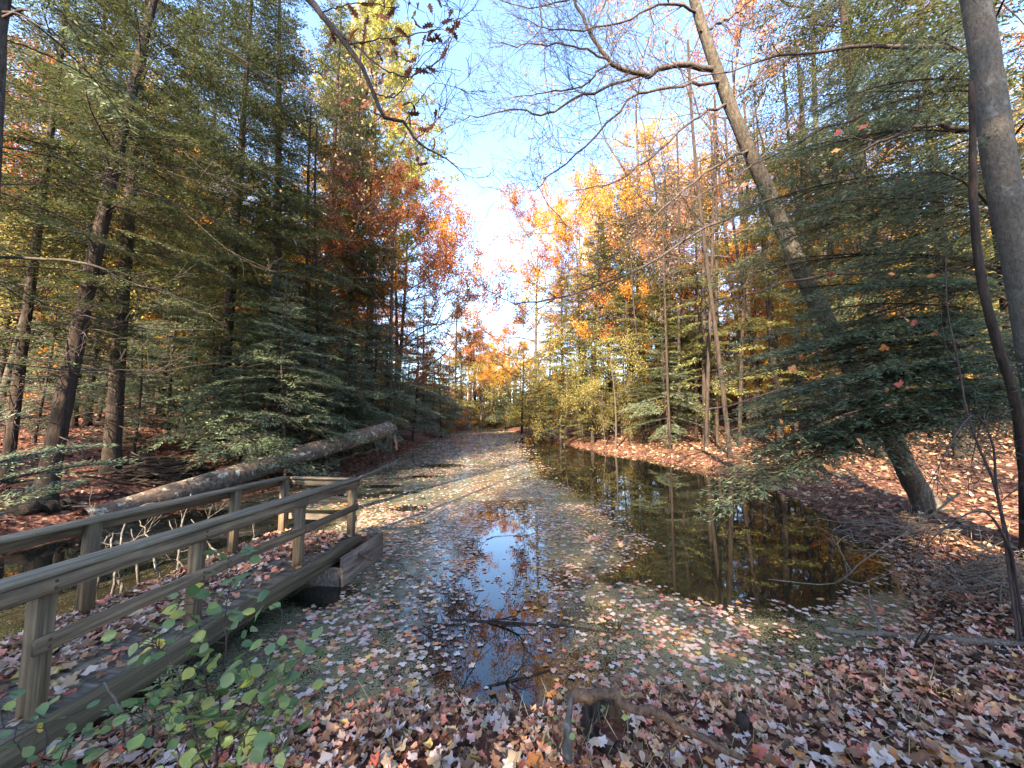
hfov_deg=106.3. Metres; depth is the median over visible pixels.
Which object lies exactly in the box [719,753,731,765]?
fallen leaf
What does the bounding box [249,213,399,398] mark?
maple tree
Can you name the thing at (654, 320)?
beech tree
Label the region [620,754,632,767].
fallen leaf
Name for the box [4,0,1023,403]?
sky
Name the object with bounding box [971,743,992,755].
fallen leaf
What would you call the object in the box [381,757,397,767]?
fallen leaf
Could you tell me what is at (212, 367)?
hemlock sapling
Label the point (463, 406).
hemlock sapling
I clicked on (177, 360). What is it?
beech tree
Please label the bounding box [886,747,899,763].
fallen leaf
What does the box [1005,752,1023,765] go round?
fallen leaf
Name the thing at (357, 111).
poplar tree
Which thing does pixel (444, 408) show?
hemlock sapling
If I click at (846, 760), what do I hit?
fallen leaf
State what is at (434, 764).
fallen leaf
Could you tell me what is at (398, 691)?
fallen leaf
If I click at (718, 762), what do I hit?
fallen leaf
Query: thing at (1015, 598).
bare shrub
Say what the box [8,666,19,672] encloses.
fallen leaf
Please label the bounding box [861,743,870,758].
fallen leaf
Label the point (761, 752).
fallen leaf
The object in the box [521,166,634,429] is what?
maple tree
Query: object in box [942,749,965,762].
fallen leaf
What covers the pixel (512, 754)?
fallen leaf
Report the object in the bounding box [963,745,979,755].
fallen leaf
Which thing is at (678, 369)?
poplar tree
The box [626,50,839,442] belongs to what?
poplar tree
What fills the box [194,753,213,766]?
fallen leaf
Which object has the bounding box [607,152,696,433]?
poplar tree
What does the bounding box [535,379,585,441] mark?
hemlock sapling
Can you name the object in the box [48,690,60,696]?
fallen leaf
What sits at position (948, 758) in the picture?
fallen leaf
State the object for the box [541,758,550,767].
fallen leaf
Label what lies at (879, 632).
fallen branch
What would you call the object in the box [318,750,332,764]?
fallen leaf
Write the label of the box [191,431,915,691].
floating leaves
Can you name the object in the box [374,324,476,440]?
hemlock sapling
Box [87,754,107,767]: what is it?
fallen leaf
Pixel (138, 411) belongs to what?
hemlock sapling
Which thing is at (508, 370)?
hemlock tree
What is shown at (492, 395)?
beech tree
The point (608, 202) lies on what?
maple tree
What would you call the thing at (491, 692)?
fallen leaf
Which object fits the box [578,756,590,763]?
fallen leaf
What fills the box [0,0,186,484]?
hemlock tree
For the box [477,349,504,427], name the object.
hemlock tree
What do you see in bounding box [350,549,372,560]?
fallen branch
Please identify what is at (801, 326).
beech tree
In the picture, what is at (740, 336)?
hemlock tree
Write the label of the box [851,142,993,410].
maple tree
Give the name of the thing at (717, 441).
poplar tree
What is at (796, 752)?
fallen leaf
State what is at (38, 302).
beech tree
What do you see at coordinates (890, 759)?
fallen leaf
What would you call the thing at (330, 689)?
fallen leaf
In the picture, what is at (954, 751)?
fallen leaf
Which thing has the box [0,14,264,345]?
maple tree
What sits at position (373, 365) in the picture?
beech tree
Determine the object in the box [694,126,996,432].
maple tree
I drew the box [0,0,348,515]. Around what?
hemlock tree
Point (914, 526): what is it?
fallen branch
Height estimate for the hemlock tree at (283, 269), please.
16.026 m
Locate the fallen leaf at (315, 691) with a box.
[312,688,319,694]
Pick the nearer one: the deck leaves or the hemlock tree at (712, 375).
the deck leaves
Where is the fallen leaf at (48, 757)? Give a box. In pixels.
[43,744,63,759]
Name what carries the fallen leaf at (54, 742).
on the boardwalk
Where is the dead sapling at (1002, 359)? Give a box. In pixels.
[968,80,1023,516]
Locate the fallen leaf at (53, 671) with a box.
[50,667,57,674]
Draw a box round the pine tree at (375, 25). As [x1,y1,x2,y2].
[297,0,460,425]
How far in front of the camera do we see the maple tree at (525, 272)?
46.16 m
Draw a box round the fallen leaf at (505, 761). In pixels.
[502,757,513,767]
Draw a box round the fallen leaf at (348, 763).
[341,753,357,767]
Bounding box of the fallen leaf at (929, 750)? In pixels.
[926,737,946,755]
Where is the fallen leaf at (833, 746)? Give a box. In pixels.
[823,741,845,751]
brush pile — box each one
[82,449,222,486]
[811,504,994,550]
[892,524,1023,620]
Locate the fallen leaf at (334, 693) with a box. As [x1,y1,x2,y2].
[325,692,335,699]
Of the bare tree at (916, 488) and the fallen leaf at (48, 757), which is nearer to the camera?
the fallen leaf at (48, 757)
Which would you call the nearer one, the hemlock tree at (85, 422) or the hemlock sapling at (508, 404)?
the hemlock tree at (85, 422)
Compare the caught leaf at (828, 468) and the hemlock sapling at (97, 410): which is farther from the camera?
the hemlock sapling at (97, 410)
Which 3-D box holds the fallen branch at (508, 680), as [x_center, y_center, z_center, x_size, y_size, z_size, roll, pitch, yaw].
[-0.297,2.168,2.993,1.245,0.464,0.475,0,-5,0]
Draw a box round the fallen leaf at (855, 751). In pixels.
[847,746,861,757]
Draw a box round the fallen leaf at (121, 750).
[108,743,123,754]
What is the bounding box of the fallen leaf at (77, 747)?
[62,741,85,760]
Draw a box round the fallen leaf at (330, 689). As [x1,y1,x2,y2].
[325,684,337,693]
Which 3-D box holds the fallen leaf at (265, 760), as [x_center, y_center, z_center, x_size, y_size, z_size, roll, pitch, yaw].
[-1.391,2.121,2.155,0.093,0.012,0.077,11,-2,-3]
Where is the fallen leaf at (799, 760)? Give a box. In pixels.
[794,754,807,764]
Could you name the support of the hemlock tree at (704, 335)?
on the ground at (98, 489)
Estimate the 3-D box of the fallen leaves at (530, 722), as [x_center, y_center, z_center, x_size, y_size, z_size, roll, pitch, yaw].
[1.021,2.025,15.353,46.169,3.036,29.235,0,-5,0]
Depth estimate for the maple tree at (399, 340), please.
65.65 m
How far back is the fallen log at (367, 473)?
14.87 m
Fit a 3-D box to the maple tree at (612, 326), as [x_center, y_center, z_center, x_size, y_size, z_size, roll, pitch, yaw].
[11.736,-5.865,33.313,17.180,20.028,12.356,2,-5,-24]
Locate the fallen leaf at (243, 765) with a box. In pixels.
[239,755,253,767]
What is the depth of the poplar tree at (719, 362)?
16.56 m
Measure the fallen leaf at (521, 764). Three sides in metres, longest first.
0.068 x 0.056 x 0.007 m
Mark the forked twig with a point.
(118, 705)
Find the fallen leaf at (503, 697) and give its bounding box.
[500,694,508,701]
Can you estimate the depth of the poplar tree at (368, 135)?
24.70 m
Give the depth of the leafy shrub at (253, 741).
1.60 m
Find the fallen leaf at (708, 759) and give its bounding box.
[703,755,715,765]
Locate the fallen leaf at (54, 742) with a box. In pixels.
[42,740,61,753]
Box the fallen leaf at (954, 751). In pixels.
[950,747,970,762]
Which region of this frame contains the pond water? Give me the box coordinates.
[0,427,923,720]
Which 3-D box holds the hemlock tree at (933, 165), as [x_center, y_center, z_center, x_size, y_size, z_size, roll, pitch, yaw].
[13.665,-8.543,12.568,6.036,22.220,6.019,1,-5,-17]
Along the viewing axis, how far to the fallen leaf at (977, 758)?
2.06 m
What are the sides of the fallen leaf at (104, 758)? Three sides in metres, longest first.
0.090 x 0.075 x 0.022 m
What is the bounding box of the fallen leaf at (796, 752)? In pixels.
[789,746,807,758]
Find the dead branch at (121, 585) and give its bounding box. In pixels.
[67,486,266,595]
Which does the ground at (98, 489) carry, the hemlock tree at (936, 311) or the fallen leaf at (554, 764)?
the hemlock tree at (936, 311)
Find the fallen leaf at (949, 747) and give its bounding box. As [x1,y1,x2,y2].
[939,742,951,752]
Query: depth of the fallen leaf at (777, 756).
2.11 m
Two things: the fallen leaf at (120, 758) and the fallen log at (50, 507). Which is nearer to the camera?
the fallen leaf at (120, 758)
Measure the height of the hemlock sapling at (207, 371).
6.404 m
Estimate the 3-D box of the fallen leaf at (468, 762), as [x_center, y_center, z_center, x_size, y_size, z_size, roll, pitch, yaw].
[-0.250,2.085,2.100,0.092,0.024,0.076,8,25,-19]
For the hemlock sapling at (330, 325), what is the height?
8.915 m
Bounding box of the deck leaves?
[0,528,357,707]
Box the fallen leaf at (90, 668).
[81,665,98,675]
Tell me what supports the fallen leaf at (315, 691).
on the pond water
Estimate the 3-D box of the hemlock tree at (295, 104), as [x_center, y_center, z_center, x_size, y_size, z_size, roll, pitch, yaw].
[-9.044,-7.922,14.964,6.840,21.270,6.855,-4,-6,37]
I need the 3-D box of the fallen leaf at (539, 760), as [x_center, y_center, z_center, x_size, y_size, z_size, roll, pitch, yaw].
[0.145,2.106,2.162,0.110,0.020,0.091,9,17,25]
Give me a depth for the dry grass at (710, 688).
2.57 m
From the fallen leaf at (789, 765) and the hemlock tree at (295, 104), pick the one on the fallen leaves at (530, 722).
the fallen leaf at (789, 765)
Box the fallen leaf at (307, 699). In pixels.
[301,696,310,701]
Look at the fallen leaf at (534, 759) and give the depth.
2.14 m
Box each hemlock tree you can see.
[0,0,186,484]
[0,0,192,427]
[0,0,276,474]
[0,0,288,501]
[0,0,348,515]
[0,1,193,426]
[0,176,51,380]
[26,226,75,384]
[36,240,113,355]
[45,226,110,364]
[92,0,290,430]
[92,0,344,454]
[131,4,229,415]
[163,0,367,451]
[184,269,220,356]
[220,121,323,429]
[241,0,407,436]
[310,71,407,430]
[362,232,432,435]
[402,282,452,429]
[426,370,446,428]
[435,282,475,428]
[445,350,463,419]
[459,304,490,427]
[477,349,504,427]
[497,337,520,424]
[507,336,541,433]
[520,346,555,441]
[527,303,570,439]
[530,260,586,431]
[537,321,583,443]
[543,245,613,438]
[552,212,632,437]
[566,376,589,443]
[570,301,614,444]
[576,158,681,433]
[581,222,626,433]
[590,215,659,440]
[613,152,731,435]
[620,347,656,443]
[626,198,701,426]
[640,260,692,438]
[657,0,1023,559]
[660,157,761,444]
[674,260,711,426]
[680,295,701,420]
[681,347,701,414]
[687,230,737,428]
[706,0,1023,458]
[717,105,819,447]
[719,281,765,419]
[719,299,738,416]
[728,246,789,418]
[786,181,864,422]
[809,0,1023,458]
[909,226,980,434]
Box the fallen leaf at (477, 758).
[467,754,480,760]
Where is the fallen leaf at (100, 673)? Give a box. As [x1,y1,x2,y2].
[94,670,107,677]
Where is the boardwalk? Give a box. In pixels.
[0,476,382,767]
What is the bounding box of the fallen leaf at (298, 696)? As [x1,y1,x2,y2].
[294,692,303,698]
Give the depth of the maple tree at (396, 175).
20.42 m
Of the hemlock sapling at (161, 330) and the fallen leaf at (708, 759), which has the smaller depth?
the fallen leaf at (708, 759)
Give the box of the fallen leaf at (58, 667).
[50,665,63,675]
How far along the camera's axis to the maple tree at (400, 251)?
23.65 m
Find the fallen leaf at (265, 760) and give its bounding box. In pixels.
[257,757,269,765]
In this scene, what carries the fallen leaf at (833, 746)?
on the fallen leaves at (530, 722)
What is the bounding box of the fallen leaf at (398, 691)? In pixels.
[392,688,403,696]
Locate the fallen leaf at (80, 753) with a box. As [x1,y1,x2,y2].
[73,747,89,759]
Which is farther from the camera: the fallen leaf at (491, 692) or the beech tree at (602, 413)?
the beech tree at (602, 413)
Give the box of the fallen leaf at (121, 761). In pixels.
[108,752,129,767]
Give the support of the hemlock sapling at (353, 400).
on the ground at (98, 489)
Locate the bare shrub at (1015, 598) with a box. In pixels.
[879,234,1023,640]
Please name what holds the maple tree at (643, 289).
on the ground at (98, 489)
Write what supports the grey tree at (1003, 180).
on the ground at (98, 489)
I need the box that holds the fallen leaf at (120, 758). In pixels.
[115,751,126,760]
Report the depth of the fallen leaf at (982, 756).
2.09 m
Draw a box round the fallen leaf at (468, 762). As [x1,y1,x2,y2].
[458,755,473,767]
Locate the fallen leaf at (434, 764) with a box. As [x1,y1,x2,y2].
[428,757,441,767]
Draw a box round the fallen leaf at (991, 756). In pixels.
[983,751,1005,764]
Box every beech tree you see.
[0,90,178,415]
[0,158,146,342]
[0,169,131,373]
[0,190,149,366]
[0,238,76,354]
[94,274,221,404]
[106,333,185,396]
[138,291,233,400]
[146,277,245,415]
[206,256,405,397]
[326,319,394,420]
[356,348,424,423]
[439,356,512,429]
[473,343,541,426]
[487,243,631,435]
[495,365,569,436]
[504,380,540,427]
[522,353,595,444]
[553,287,728,432]
[562,322,664,449]
[580,374,639,445]
[733,219,970,416]
[799,276,937,386]
[800,238,999,407]
[801,229,999,437]
[881,223,1005,428]
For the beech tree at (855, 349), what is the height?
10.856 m
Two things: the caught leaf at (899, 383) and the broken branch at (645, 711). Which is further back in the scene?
the caught leaf at (899, 383)
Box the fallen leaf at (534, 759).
[524,753,538,766]
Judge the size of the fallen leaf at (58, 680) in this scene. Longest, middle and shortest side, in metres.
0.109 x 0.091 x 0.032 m
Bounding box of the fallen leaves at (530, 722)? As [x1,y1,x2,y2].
[0,400,1023,767]
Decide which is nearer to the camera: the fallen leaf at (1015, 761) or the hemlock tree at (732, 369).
the fallen leaf at (1015, 761)
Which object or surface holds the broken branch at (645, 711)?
on the hollow stump at (588, 713)
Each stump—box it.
[562,694,633,764]
[734,711,749,736]
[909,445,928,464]
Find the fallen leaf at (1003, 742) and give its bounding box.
[1000,738,1015,748]
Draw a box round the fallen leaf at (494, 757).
[490,751,500,766]
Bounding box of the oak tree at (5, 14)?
[0,0,500,195]
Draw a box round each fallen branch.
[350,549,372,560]
[387,628,550,707]
[398,702,529,759]
[419,577,490,632]
[768,488,960,584]
[824,495,959,513]
[824,589,1023,647]
[857,624,999,664]
[908,535,1017,561]
[920,585,995,628]
[969,646,1023,663]
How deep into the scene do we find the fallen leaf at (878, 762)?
2.06 m
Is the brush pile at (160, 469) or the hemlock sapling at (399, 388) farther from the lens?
the hemlock sapling at (399, 388)
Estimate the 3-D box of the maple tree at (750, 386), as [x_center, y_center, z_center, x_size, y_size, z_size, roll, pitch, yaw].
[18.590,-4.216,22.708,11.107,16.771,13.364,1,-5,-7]
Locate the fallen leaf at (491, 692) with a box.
[488,690,496,694]
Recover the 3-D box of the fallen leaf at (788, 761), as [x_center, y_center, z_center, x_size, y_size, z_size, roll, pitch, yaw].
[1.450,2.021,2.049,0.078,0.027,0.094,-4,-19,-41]
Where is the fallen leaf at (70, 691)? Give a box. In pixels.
[63,686,81,694]
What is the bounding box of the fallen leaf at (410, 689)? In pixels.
[404,687,413,694]
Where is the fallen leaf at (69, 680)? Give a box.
[60,674,79,689]
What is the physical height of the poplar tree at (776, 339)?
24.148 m
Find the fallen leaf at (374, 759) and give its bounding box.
[368,750,379,766]
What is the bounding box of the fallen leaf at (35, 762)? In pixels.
[31,753,45,766]
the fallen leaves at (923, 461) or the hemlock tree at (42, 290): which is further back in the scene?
the hemlock tree at (42, 290)
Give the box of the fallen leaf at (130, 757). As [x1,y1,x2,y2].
[123,750,142,762]
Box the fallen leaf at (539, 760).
[528,751,542,767]
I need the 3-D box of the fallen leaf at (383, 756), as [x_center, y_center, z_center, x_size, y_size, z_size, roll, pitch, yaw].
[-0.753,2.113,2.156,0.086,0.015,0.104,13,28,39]
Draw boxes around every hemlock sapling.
[0,303,108,442]
[12,288,179,421]
[72,322,190,452]
[73,275,252,444]
[100,266,263,425]
[136,303,261,455]
[150,334,319,477]
[158,260,359,464]
[175,287,334,445]
[181,297,357,488]
[193,273,346,475]
[200,240,382,440]
[259,350,371,472]
[288,321,367,436]
[290,334,410,456]
[311,301,445,449]
[312,359,408,455]
[353,323,442,444]
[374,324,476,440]
[406,356,472,437]
[429,377,460,426]
[450,388,474,425]
[465,392,497,427]
[471,399,501,425]
[483,384,515,428]
[495,378,525,425]
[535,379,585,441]
[616,334,720,444]
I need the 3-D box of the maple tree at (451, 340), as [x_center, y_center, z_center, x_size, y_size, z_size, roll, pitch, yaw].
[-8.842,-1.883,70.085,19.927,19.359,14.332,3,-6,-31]
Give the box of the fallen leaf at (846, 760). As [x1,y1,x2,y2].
[838,757,850,763]
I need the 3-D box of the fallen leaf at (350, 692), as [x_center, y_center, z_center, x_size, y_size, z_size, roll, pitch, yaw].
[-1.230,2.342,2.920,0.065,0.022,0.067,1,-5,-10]
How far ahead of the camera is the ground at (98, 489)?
5.63 m
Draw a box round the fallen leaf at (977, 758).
[968,754,982,761]
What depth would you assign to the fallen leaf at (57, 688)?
2.36 m
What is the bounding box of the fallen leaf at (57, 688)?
[52,685,68,696]
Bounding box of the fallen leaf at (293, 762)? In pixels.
[289,755,303,766]
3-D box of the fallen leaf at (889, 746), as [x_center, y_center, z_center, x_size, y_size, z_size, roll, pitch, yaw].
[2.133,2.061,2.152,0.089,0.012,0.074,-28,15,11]
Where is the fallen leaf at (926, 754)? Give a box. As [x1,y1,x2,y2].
[912,749,934,761]
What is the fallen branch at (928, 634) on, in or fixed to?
on the ground at (98, 489)
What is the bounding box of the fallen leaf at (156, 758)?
[152,755,162,761]
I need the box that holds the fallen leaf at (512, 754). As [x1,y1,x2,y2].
[506,749,521,766]
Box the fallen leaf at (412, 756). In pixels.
[407,751,417,760]
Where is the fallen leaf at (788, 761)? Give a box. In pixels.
[774,756,792,766]
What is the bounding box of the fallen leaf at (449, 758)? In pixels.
[442,750,454,767]
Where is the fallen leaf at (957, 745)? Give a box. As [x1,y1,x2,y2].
[952,735,964,749]
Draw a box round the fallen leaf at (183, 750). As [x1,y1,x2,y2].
[171,748,184,759]
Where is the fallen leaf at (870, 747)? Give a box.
[867,741,888,752]
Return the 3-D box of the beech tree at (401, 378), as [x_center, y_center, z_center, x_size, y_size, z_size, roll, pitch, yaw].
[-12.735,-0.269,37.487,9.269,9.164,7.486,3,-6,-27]
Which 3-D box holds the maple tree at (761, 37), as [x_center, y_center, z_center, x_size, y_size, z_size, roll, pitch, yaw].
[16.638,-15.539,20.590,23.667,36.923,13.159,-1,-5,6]
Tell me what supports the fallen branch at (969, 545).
on the ground at (98, 489)
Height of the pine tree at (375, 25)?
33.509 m
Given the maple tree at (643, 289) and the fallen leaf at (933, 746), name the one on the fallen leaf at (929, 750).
the fallen leaf at (933, 746)
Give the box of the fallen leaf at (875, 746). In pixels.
[871,742,884,753]
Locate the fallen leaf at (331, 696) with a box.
[324,692,337,701]
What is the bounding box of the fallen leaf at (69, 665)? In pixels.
[61,661,77,668]
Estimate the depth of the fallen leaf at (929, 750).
2.12 m
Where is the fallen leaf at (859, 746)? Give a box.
[857,743,866,761]
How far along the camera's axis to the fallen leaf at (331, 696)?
2.88 m
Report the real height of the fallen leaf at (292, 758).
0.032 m
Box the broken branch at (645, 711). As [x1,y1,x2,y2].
[564,687,743,767]
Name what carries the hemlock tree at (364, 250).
on the ground at (98, 489)
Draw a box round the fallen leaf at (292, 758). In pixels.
[283,753,298,767]
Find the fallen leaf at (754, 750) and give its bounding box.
[748,748,758,752]
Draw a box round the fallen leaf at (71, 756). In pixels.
[61,754,75,763]
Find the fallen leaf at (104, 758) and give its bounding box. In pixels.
[98,752,119,767]
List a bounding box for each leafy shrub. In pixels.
[0,679,191,767]
[100,546,324,767]
[543,689,628,767]
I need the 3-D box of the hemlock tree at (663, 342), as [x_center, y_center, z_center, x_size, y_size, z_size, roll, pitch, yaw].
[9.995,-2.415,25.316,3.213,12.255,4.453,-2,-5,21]
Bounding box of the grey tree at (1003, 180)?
[781,0,1023,400]
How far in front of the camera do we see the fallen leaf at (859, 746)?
2.16 m
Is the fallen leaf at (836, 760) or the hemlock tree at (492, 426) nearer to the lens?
the fallen leaf at (836, 760)
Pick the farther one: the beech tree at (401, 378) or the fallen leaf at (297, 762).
the beech tree at (401, 378)
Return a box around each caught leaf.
[788,365,796,372]
[825,465,832,471]
[857,122,868,129]
[879,344,889,350]
[894,380,903,387]
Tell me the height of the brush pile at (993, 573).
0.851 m
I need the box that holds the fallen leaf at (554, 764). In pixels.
[550,760,561,767]
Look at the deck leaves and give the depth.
3.41 m
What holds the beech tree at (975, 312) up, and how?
on the ground at (98, 489)
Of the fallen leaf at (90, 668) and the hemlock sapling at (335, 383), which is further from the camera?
the hemlock sapling at (335, 383)
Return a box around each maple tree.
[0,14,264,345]
[0,32,227,403]
[0,128,253,402]
[0,157,59,360]
[13,134,217,393]
[108,146,312,411]
[167,164,424,422]
[236,219,448,384]
[239,129,536,454]
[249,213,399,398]
[282,89,495,437]
[298,294,414,364]
[342,300,445,377]
[415,324,507,426]
[440,338,516,428]
[445,174,623,433]
[467,323,538,423]
[468,313,553,401]
[471,0,805,426]
[471,338,553,427]
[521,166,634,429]
[536,212,727,430]
[551,0,994,427]
[566,110,725,428]
[567,150,842,432]
[589,131,837,425]
[592,0,1023,437]
[677,242,789,419]
[680,119,897,425]
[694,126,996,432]
[718,190,989,425]
[782,200,920,370]
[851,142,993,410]
[895,61,1023,377]
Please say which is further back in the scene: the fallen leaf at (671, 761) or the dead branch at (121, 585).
the dead branch at (121, 585)
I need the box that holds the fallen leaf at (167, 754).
[162,743,180,762]
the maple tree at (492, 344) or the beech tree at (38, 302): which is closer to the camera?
the beech tree at (38, 302)
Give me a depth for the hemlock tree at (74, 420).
13.71 m
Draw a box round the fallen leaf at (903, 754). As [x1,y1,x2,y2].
[899,751,916,766]
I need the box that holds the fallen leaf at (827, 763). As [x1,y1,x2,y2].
[821,761,835,765]
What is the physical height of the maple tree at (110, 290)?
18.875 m
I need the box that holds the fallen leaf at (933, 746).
[920,737,941,752]
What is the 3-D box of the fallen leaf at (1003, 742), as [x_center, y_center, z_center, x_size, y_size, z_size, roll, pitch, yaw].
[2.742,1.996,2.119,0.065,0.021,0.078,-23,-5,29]
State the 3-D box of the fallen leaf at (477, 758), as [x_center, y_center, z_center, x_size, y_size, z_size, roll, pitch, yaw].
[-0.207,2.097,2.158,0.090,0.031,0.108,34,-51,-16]
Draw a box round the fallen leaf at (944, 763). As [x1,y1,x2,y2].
[930,753,949,767]
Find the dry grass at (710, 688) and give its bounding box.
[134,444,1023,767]
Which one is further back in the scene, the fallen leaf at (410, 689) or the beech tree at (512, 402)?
the beech tree at (512, 402)
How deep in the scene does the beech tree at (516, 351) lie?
68.53 m
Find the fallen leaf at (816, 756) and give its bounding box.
[807,750,822,761]
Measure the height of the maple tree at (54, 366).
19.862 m
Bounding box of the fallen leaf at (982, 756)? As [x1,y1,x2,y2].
[979,752,986,759]
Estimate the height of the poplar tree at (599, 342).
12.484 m
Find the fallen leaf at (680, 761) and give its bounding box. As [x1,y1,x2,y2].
[675,757,685,767]
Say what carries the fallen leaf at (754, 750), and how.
on the ground at (98, 489)
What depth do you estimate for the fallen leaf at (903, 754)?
2.11 m
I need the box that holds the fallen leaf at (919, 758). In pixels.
[906,752,925,764]
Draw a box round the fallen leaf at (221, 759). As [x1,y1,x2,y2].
[213,747,228,764]
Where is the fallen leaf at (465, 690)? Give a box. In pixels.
[457,686,469,693]
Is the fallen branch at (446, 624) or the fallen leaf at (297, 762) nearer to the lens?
the fallen leaf at (297, 762)
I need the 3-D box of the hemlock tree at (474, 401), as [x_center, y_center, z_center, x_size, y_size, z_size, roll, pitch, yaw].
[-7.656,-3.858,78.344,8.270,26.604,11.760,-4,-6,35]
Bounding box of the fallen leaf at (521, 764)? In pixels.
[517,759,524,767]
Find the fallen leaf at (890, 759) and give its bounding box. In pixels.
[879,747,895,764]
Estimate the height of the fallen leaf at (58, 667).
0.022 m
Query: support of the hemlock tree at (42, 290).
on the ground at (98, 489)
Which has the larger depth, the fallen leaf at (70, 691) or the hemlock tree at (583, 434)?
the hemlock tree at (583, 434)
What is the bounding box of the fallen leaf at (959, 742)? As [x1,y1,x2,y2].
[952,740,972,753]
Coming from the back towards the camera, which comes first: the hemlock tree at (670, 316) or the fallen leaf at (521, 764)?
the hemlock tree at (670, 316)
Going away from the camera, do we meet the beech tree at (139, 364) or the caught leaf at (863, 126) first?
the caught leaf at (863, 126)
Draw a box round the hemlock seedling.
[102,665,203,761]
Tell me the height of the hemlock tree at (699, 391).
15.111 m
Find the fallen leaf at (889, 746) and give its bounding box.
[886,744,902,758]
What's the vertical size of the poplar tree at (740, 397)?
21.385 m
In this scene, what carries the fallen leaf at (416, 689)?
on the pond water
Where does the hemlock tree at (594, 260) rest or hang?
on the ground at (98, 489)
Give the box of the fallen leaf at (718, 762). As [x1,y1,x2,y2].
[715,757,724,767]
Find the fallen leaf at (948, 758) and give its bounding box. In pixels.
[940,749,957,767]
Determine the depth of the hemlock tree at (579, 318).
31.46 m
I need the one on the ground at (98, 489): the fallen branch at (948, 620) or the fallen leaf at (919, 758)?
the fallen branch at (948, 620)
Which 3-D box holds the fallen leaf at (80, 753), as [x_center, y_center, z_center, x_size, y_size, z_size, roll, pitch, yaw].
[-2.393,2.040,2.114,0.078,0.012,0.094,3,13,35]
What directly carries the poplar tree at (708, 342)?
on the ground at (98, 489)
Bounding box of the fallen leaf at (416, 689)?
[412,686,419,691]
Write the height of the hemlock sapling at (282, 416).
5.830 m
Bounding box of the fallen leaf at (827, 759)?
[820,755,835,767]
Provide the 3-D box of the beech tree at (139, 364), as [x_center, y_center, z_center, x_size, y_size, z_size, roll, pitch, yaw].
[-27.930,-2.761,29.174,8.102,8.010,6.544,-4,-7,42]
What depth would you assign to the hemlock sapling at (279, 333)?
12.61 m
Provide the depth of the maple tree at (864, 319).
32.34 m
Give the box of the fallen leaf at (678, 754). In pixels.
[671,750,685,760]
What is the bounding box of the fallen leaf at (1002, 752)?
[993,749,1013,758]
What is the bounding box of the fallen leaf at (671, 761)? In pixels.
[664,759,675,765]
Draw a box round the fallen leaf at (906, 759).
[898,753,911,763]
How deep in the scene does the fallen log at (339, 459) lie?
16.40 m
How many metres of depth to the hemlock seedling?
2.27 m
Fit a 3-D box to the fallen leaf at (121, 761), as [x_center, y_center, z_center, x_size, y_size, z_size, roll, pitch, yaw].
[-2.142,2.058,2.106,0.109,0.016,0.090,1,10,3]
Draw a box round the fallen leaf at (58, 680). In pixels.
[50,676,62,686]
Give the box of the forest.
[0,317,980,432]
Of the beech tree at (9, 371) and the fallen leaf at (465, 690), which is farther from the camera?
the beech tree at (9, 371)
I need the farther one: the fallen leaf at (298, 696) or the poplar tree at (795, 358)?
the poplar tree at (795, 358)
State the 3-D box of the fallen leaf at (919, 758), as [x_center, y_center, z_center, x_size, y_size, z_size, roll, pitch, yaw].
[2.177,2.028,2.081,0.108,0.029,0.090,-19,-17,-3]
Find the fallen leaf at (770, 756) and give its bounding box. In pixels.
[762,749,775,761]
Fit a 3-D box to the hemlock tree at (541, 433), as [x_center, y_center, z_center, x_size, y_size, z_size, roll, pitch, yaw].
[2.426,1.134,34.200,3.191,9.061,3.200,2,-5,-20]
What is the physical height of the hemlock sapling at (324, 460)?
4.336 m
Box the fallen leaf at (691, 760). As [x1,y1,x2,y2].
[683,755,694,765]
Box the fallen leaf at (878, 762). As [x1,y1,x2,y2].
[867,748,884,767]
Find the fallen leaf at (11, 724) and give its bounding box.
[6,719,22,726]
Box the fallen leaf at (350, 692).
[346,688,355,694]
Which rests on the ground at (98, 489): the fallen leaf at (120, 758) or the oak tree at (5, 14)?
the oak tree at (5, 14)
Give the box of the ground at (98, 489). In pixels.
[0,381,1023,767]
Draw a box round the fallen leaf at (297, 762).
[295,758,303,765]
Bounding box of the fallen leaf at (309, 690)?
[301,687,313,695]
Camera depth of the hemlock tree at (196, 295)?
16.33 m
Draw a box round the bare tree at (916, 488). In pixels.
[382,0,943,509]
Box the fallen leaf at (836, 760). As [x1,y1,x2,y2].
[828,755,845,767]
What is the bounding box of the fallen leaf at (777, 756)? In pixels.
[773,753,785,758]
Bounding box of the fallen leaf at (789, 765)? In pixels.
[781,758,794,767]
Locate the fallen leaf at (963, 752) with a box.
[959,750,974,756]
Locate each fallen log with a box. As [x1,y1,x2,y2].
[9,498,75,515]
[82,421,397,516]
[320,444,392,465]
[357,459,400,477]
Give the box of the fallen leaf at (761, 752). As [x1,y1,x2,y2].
[752,744,766,759]
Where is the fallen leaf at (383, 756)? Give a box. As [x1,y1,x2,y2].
[372,752,386,767]
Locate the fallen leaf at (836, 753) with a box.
[832,751,849,764]
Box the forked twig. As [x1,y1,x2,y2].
[103,682,125,742]
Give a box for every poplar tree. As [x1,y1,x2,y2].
[210,44,463,413]
[212,51,433,438]
[217,20,413,436]
[240,41,396,441]
[287,0,432,431]
[556,0,829,458]
[558,273,657,439]
[573,208,700,440]
[576,250,643,434]
[584,35,786,448]
[603,11,804,432]
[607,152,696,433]
[610,5,869,447]
[618,115,749,436]
[620,48,756,442]
[625,137,709,449]
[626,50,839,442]
[641,26,807,443]
[658,0,873,423]
[667,6,1009,434]
[683,91,807,430]
[701,90,840,432]
[726,1,919,431]
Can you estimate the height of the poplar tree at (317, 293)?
16.934 m

